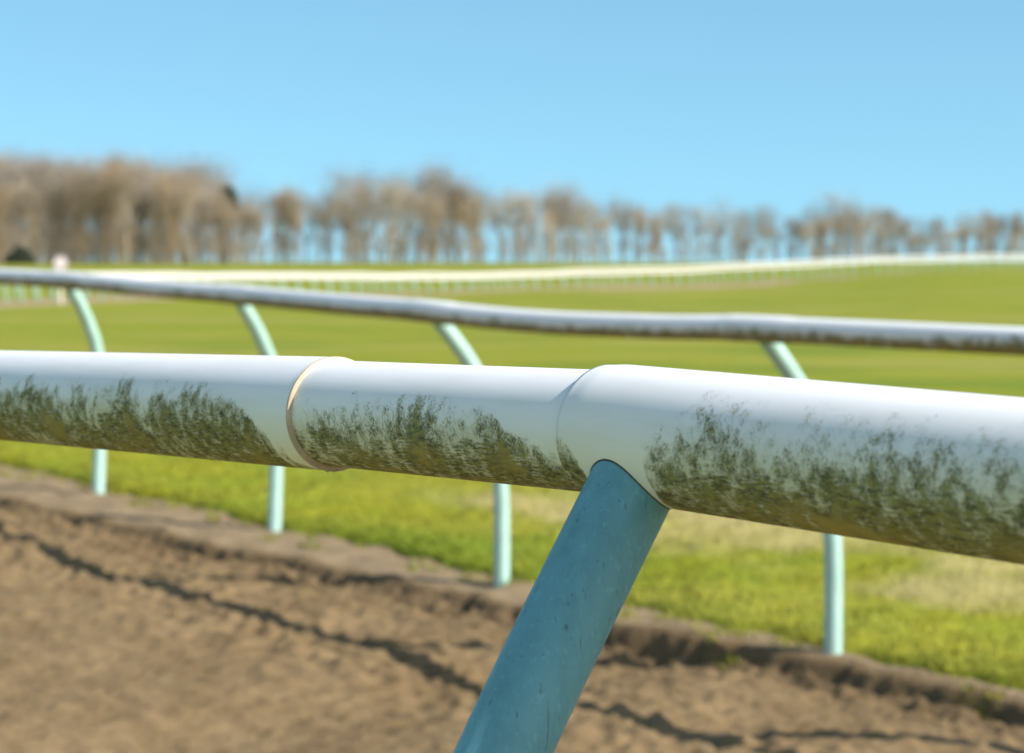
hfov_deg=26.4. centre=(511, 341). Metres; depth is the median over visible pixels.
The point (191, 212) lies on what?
bare tree
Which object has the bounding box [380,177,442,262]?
bare tree
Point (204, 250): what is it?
bare tree
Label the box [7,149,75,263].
bare tree
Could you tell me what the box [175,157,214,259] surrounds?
bare tree
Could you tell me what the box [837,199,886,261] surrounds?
bare tree
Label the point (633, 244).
bare tree
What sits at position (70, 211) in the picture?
bare tree
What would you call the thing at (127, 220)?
bare tree
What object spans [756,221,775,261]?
bare tree
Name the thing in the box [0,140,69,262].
bare tree
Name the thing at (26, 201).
bare tree
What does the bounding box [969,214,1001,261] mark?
bare tree
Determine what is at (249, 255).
bare tree
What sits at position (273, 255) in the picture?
bare tree
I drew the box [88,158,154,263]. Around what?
bare tree
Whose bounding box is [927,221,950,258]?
bare tree
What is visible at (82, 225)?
bare tree
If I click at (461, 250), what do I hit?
bare tree
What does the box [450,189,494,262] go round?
bare tree
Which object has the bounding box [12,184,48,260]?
bare tree
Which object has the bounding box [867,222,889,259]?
bare tree
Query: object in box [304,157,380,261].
bare tree
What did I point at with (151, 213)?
bare tree
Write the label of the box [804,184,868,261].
bare tree
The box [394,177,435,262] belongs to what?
bare tree
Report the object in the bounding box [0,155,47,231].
bare tree
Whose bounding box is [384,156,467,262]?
bare tree
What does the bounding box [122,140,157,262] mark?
bare tree
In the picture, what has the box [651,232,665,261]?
bare tree
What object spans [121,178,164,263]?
bare tree
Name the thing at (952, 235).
bare tree
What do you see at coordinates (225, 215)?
bare tree
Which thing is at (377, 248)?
bare tree
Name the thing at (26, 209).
bare tree
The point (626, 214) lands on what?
bare tree
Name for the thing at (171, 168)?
bare tree
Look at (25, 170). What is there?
bare tree
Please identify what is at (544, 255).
bare tree
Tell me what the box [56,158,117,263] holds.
bare tree
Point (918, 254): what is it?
bare tree
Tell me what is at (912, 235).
bare tree
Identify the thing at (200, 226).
bare tree
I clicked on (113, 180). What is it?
bare tree
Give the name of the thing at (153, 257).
bare tree
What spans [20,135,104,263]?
bare tree
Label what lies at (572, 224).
bare tree
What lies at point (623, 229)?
bare tree
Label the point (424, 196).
bare tree
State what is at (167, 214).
bare tree
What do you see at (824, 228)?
bare tree
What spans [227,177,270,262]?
bare tree
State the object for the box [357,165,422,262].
bare tree
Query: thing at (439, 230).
bare tree
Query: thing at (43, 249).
bare tree
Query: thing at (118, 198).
bare tree
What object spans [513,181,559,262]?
bare tree
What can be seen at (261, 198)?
bare tree
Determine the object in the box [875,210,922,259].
bare tree
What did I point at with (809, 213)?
bare tree
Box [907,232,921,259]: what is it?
bare tree
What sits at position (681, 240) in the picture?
bare tree
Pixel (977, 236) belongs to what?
bare tree
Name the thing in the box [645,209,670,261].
bare tree
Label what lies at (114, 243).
bare tree
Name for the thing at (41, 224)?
bare tree
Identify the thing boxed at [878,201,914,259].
bare tree
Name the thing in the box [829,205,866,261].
bare tree
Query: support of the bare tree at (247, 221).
on the grass field
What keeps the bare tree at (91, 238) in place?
on the grass field
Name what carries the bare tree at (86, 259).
on the grass field
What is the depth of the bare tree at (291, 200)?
451.81 m
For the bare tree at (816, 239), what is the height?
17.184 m
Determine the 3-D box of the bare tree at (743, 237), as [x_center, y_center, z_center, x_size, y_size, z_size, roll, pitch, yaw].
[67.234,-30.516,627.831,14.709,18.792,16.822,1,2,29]
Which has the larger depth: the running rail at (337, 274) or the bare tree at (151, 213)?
the bare tree at (151, 213)
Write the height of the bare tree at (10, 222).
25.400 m
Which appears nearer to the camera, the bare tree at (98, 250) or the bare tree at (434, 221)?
the bare tree at (98, 250)
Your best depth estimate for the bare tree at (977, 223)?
689.20 m
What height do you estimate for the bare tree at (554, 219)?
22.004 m
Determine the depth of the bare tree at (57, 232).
429.59 m
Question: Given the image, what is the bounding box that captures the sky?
[0,0,1023,261]
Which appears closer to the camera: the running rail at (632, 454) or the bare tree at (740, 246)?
the running rail at (632, 454)
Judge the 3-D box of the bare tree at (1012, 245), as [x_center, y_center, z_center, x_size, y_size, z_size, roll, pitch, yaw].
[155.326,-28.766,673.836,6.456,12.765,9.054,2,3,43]
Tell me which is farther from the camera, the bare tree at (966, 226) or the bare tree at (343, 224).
the bare tree at (966, 226)
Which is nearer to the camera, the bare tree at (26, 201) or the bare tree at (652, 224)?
the bare tree at (26, 201)
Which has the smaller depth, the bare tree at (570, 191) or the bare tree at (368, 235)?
the bare tree at (368, 235)
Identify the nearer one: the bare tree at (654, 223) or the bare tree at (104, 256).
the bare tree at (104, 256)
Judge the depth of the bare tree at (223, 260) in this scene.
447.08 m
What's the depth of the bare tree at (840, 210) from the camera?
683.91 m
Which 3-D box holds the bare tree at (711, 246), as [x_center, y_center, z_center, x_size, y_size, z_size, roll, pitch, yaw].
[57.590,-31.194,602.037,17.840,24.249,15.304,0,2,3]
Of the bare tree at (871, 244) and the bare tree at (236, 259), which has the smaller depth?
the bare tree at (236, 259)
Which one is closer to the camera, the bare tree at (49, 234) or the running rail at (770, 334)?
the running rail at (770, 334)
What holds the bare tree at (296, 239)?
on the grass field
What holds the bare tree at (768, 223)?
on the grass field
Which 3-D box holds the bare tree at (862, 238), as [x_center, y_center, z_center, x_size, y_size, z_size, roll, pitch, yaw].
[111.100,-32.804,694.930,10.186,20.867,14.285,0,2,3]
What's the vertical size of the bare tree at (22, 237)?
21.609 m
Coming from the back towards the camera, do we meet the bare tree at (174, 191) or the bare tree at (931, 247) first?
the bare tree at (931, 247)
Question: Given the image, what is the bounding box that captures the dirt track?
[0,465,1023,752]
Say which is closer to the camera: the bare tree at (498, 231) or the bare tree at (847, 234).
the bare tree at (498, 231)
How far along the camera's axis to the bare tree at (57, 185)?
444.09 m
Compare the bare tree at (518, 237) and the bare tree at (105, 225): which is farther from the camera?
the bare tree at (518, 237)
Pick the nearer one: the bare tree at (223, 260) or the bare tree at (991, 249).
the bare tree at (223, 260)
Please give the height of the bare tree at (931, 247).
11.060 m
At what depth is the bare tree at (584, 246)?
567.11 m
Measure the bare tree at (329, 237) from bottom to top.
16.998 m
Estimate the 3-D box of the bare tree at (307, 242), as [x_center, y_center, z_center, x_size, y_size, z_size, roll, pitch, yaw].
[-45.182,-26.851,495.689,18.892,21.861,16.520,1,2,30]
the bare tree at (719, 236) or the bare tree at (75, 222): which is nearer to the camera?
the bare tree at (75, 222)
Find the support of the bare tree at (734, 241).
on the grass field
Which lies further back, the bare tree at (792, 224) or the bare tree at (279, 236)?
the bare tree at (792, 224)
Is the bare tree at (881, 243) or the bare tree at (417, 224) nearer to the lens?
the bare tree at (417, 224)
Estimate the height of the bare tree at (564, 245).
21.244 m
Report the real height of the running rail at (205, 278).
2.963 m
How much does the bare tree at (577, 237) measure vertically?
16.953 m
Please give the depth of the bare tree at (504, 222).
502.39 m
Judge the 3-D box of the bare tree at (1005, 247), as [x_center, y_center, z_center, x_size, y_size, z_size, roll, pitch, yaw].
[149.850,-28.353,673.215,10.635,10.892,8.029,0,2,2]
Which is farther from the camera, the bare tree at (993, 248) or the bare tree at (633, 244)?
the bare tree at (993, 248)
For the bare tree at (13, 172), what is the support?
on the grass field
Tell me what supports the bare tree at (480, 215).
on the grass field
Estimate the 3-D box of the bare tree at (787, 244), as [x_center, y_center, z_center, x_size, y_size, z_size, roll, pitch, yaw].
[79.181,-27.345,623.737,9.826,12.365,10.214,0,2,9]
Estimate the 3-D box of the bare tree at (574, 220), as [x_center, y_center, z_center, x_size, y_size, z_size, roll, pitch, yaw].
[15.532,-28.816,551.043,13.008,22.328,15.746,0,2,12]
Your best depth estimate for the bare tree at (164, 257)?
455.21 m
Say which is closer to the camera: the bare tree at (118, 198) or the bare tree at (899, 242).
the bare tree at (118, 198)
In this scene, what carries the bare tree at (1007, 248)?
on the grass field
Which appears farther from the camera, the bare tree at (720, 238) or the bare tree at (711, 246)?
the bare tree at (711, 246)
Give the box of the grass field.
[0,262,1023,574]
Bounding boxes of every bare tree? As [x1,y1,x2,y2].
[0,137,73,263]
[0,139,80,255]
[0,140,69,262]
[0,145,61,253]
[0,146,36,258]
[0,149,39,262]
[0,154,26,262]
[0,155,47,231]
[0,159,29,259]
[0,175,53,261]
[0,178,16,263]
[1,151,71,262]
[1,152,28,259]
[1,175,40,248]
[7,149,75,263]
[10,152,66,263]
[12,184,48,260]
[17,151,83,259]
[18,167,63,261]
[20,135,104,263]
[25,150,87,259]
[36,174,87,263]
[37,169,78,263]
[38,147,111,263]
[39,169,70,258]
[49,161,95,262]
[50,148,100,262]
[51,153,93,262]
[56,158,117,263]
[58,169,97,263]
[61,150,148,263]
[61,157,156,263]
[62,138,172,263]
[62,172,117,263]
[65,152,170,263]
[72,177,100,261]
[75,165,119,262]
[75,168,133,263]
[83,178,113,263]
[84,141,138,263]
[85,143,143,261]
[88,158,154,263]
[89,209,115,262]
[93,152,160,263]
[94,154,144,262]
[95,145,152,262]
[120,171,174,263]
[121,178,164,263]
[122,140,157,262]
[124,143,198,262]
[129,154,172,262]
[138,167,188,262]
[139,175,182,263]
[140,157,245,262]
[142,140,222,262]
[143,143,244,262]
[144,171,192,263]
[147,156,169,262]
[148,156,240,263]
[151,157,193,262]
[151,162,208,263]
[158,174,203,263]
[163,168,200,262]
[170,145,253,262]
[170,173,228,263]
[173,175,241,262]
[174,180,235,263]
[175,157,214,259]
[177,174,231,263]
[178,173,259,259]
[187,187,228,263]
[192,162,254,262]
[195,175,258,262]
[196,185,232,263]
[206,182,257,262]
[213,199,248,263]
[215,202,238,263]
[225,202,270,263]
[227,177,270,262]
[229,189,259,262]
[230,203,262,263]
[235,188,277,262]
[239,186,304,262]
[239,200,266,263]
[240,202,286,262]
[256,187,311,262]
[262,186,297,263]
[268,181,316,263]
[282,204,313,263]
[292,190,337,262]
[296,175,342,263]
[298,176,375,262]
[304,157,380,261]
[305,169,383,262]
[312,197,350,263]
[316,162,388,262]
[324,196,364,263]
[330,191,371,263]
[331,165,392,262]
[338,190,381,262]
[343,165,402,262]
[344,161,412,262]
[347,176,377,263]
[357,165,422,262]
[364,172,416,263]
[367,181,412,262]
[379,180,424,263]
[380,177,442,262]
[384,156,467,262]
[391,153,466,262]
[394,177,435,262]
[396,154,450,262]
[402,163,462,262]
[405,164,469,262]
[406,168,464,262]
[408,175,465,262]
[411,191,452,263]
[414,189,461,262]
[420,154,494,262]
[430,173,481,262]
[441,175,507,262]
[445,175,487,262]
[447,187,491,262]
[449,188,498,262]
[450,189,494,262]
[478,185,524,262]
[482,193,516,262]
[486,178,538,262]
[493,185,538,262]
[502,196,539,262]
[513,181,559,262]
[514,209,553,262]
[521,182,594,262]
[532,184,571,262]
[533,172,582,262]
[538,189,596,262]
[539,185,579,262]
[539,205,560,262]
[548,196,597,262]
[553,188,596,262]
[557,199,604,262]
[568,184,633,262]
[568,197,610,262]
[571,195,622,262]
[577,214,603,262]
[594,211,617,262]
[603,196,654,261]
[603,199,638,262]
[606,195,644,261]
[628,211,676,261]
[630,201,648,261]
[631,203,677,261]
[640,195,692,261]
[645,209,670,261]
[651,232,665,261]
[658,199,696,261]
[663,205,713,261]
[663,218,686,261]
[669,226,710,261]
[685,197,719,261]
[694,188,751,261]
[703,209,729,261]
[704,224,728,261]
[711,196,751,261]
[721,205,776,261]
[726,224,747,261]
[728,213,766,261]
[734,229,756,261]
[736,197,791,261]
[747,204,779,261]
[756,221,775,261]
[762,215,787,261]
[767,225,787,261]
[780,209,810,261]
[780,229,801,260]
[788,219,818,260]
[794,223,808,260]
[795,203,840,259]
[796,197,836,259]
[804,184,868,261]
[807,210,847,261]
[807,220,828,259]
[810,213,834,259]
[826,217,844,261]
[827,199,861,261]
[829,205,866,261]
[836,205,857,261]
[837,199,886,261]
[842,195,882,260]
[850,214,866,261]
[851,210,875,260]
[853,194,901,259]
[861,202,899,257]
[861,212,877,260]
[867,213,911,259]
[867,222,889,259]
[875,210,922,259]
[877,219,910,259]
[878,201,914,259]
[883,218,914,259]
[894,213,932,259]
[900,237,914,259]
[902,220,935,259]
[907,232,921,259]
[914,235,930,259]
[919,231,934,259]
[922,209,948,254]
[922,234,939,261]
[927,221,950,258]
[928,214,953,261]
[940,239,954,261]
[942,229,958,261]
[948,210,976,261]
[948,218,974,258]
[949,223,974,261]
[958,207,1001,261]
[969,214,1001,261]
[970,211,1014,261]
[973,220,1002,261]
[973,229,983,261]
[978,207,1008,261]
[985,215,1023,261]
[990,235,1012,261]
[1000,208,1023,261]
[1003,206,1023,261]
[1007,231,1023,261]
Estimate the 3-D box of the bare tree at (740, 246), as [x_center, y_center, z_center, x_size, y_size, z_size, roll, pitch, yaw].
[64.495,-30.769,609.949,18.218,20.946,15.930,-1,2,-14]
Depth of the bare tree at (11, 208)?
471.55 m
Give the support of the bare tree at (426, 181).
on the grass field
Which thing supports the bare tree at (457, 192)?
on the grass field
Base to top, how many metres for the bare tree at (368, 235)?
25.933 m
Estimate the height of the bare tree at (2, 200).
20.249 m
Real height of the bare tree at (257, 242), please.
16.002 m
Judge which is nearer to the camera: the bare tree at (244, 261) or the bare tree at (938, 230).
the bare tree at (244, 261)
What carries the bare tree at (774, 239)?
on the grass field
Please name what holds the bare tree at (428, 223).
on the grass field
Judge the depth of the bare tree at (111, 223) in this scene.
454.62 m
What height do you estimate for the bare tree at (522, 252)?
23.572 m
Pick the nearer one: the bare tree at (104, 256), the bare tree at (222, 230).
the bare tree at (104, 256)
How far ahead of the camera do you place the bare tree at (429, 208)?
536.72 m
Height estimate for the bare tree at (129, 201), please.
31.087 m
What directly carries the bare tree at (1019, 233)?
on the grass field
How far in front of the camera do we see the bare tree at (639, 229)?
535.60 m
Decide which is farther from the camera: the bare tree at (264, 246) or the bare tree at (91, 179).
the bare tree at (264, 246)
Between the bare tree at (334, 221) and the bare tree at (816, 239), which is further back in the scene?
the bare tree at (816, 239)
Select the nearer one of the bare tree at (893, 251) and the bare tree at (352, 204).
the bare tree at (352, 204)
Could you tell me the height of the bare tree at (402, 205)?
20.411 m
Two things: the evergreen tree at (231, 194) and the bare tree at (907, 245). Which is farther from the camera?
the bare tree at (907, 245)
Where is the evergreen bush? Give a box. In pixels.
[4,245,35,263]
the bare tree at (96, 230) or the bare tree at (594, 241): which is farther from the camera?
the bare tree at (594, 241)
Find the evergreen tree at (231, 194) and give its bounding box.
[212,185,240,263]
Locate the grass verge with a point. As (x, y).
(866, 646)
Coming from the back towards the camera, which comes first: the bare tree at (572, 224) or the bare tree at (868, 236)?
the bare tree at (868, 236)
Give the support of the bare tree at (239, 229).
on the grass field
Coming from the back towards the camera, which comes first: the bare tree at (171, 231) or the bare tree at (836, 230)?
the bare tree at (836, 230)
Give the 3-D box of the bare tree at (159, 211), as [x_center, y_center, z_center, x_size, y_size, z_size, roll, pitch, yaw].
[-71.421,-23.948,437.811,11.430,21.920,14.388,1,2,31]
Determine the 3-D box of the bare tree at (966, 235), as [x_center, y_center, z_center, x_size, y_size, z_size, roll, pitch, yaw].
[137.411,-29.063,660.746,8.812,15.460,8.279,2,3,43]
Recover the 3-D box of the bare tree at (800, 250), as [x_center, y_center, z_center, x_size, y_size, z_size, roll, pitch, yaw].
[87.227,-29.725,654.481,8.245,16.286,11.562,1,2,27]
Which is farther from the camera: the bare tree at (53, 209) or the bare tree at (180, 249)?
the bare tree at (53, 209)
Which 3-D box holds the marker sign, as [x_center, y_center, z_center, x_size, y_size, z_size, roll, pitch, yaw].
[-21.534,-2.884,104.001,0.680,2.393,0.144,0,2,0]
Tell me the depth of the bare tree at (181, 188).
465.56 m
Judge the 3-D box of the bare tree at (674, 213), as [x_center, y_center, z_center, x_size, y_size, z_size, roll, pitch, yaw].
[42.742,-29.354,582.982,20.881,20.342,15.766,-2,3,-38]
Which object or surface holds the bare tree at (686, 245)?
on the grass field
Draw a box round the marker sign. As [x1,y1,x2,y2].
[53,256,67,303]
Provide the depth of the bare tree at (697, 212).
557.77 m
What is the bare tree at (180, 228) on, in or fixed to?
on the grass field
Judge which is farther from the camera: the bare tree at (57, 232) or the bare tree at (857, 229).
the bare tree at (857, 229)
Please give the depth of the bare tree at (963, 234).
726.29 m
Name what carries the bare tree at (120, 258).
on the grass field
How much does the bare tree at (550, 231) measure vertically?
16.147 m
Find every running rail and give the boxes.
[0,268,1023,654]
[0,350,1023,752]
[2,258,1023,304]
[15,254,1023,300]
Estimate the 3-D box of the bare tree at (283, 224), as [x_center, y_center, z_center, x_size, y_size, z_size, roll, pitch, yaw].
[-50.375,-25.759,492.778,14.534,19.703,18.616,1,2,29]
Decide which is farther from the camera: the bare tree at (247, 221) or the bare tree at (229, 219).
the bare tree at (229, 219)
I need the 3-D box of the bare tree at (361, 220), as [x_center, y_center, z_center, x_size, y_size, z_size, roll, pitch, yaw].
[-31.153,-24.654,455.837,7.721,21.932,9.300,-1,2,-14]
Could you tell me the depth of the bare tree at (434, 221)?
503.85 m
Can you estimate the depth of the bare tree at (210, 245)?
440.23 m
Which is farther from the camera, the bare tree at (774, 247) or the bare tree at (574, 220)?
the bare tree at (774, 247)
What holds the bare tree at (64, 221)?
on the grass field
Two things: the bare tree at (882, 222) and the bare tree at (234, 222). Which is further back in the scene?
the bare tree at (882, 222)
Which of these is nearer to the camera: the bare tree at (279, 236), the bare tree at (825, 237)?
the bare tree at (279, 236)
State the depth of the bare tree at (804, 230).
601.68 m
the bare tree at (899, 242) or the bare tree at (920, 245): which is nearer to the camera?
the bare tree at (920, 245)
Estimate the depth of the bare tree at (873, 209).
644.80 m
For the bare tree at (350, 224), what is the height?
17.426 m
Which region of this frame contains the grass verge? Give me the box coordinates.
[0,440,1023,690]
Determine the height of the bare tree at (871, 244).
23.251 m
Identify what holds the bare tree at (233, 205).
on the grass field
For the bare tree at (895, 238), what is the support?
on the grass field
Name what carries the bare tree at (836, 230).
on the grass field
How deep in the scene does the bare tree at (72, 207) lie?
478.63 m
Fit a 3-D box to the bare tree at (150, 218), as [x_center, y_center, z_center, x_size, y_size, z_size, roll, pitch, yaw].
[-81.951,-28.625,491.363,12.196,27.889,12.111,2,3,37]
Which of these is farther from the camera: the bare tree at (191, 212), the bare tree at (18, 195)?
the bare tree at (191, 212)
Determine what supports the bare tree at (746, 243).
on the grass field
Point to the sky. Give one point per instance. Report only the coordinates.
(918, 105)
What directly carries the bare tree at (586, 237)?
on the grass field
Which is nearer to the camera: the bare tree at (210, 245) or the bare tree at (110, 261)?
the bare tree at (210, 245)
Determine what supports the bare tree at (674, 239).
on the grass field
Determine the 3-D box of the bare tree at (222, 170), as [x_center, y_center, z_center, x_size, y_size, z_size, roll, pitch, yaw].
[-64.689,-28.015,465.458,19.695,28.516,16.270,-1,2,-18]
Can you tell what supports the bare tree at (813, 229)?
on the grass field
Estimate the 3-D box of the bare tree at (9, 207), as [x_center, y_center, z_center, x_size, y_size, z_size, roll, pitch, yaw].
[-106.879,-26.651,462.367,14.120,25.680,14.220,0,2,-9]
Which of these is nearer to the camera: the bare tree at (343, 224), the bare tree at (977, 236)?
the bare tree at (343, 224)
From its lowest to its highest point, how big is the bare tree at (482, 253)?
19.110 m
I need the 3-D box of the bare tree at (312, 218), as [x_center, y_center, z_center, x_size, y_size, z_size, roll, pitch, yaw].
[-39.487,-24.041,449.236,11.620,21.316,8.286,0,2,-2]
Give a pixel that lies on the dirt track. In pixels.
(130, 627)
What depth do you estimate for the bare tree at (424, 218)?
519.55 m
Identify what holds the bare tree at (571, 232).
on the grass field
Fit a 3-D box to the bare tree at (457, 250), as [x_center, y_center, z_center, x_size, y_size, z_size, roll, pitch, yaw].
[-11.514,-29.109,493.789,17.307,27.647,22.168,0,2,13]
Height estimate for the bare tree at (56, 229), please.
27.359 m
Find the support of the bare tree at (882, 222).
on the grass field
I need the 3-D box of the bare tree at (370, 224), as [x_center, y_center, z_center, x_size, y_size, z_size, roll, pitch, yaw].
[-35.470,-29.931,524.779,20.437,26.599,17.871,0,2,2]
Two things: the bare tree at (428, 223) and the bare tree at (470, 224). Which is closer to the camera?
the bare tree at (428, 223)
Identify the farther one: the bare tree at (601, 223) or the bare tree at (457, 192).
the bare tree at (601, 223)
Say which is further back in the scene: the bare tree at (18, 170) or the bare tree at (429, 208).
the bare tree at (429, 208)
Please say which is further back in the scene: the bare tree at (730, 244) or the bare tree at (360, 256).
the bare tree at (730, 244)
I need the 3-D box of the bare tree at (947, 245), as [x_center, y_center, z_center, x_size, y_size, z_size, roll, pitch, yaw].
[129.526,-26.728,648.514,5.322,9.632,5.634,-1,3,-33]
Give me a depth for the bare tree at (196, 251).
447.67 m
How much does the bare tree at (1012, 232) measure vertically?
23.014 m
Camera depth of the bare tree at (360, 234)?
519.53 m
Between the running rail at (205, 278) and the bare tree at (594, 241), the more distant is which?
the bare tree at (594, 241)
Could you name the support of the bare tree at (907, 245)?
on the grass field
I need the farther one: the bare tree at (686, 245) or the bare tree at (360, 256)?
the bare tree at (686, 245)
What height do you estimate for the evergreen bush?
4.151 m
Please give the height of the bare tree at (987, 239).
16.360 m
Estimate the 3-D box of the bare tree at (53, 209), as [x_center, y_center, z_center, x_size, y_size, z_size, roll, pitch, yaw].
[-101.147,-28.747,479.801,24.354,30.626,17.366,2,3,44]
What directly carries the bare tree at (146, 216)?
on the grass field
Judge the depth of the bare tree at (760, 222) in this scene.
601.74 m
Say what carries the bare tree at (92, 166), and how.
on the grass field
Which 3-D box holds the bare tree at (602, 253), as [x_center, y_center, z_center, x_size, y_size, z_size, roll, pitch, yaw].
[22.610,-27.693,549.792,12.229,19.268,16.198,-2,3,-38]
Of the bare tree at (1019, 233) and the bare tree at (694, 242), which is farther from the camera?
the bare tree at (1019, 233)
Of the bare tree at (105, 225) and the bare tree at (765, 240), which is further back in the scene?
the bare tree at (765, 240)
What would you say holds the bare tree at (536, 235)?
on the grass field
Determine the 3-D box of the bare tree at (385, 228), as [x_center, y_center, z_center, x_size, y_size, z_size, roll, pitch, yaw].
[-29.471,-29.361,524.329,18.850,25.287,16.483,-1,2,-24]
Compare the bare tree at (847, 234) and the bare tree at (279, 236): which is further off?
the bare tree at (847, 234)
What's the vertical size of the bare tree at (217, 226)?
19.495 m
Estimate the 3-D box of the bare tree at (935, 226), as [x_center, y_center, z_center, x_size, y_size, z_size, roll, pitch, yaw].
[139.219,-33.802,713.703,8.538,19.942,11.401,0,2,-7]
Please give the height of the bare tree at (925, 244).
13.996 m
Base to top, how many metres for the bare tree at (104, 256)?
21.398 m
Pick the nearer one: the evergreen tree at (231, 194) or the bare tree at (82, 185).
the evergreen tree at (231, 194)
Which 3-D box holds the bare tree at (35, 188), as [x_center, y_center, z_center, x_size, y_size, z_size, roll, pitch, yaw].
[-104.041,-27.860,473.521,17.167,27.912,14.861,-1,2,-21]
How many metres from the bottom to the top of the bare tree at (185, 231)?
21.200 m
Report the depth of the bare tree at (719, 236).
607.58 m
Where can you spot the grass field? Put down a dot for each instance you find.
(966, 294)
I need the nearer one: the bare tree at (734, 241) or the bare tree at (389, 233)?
the bare tree at (389, 233)
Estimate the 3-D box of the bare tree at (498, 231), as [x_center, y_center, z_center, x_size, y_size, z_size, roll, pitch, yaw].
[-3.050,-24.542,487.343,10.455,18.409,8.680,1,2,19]
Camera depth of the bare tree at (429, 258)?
471.58 m
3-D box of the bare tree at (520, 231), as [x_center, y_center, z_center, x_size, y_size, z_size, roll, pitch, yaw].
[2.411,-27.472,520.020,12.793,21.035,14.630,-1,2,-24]

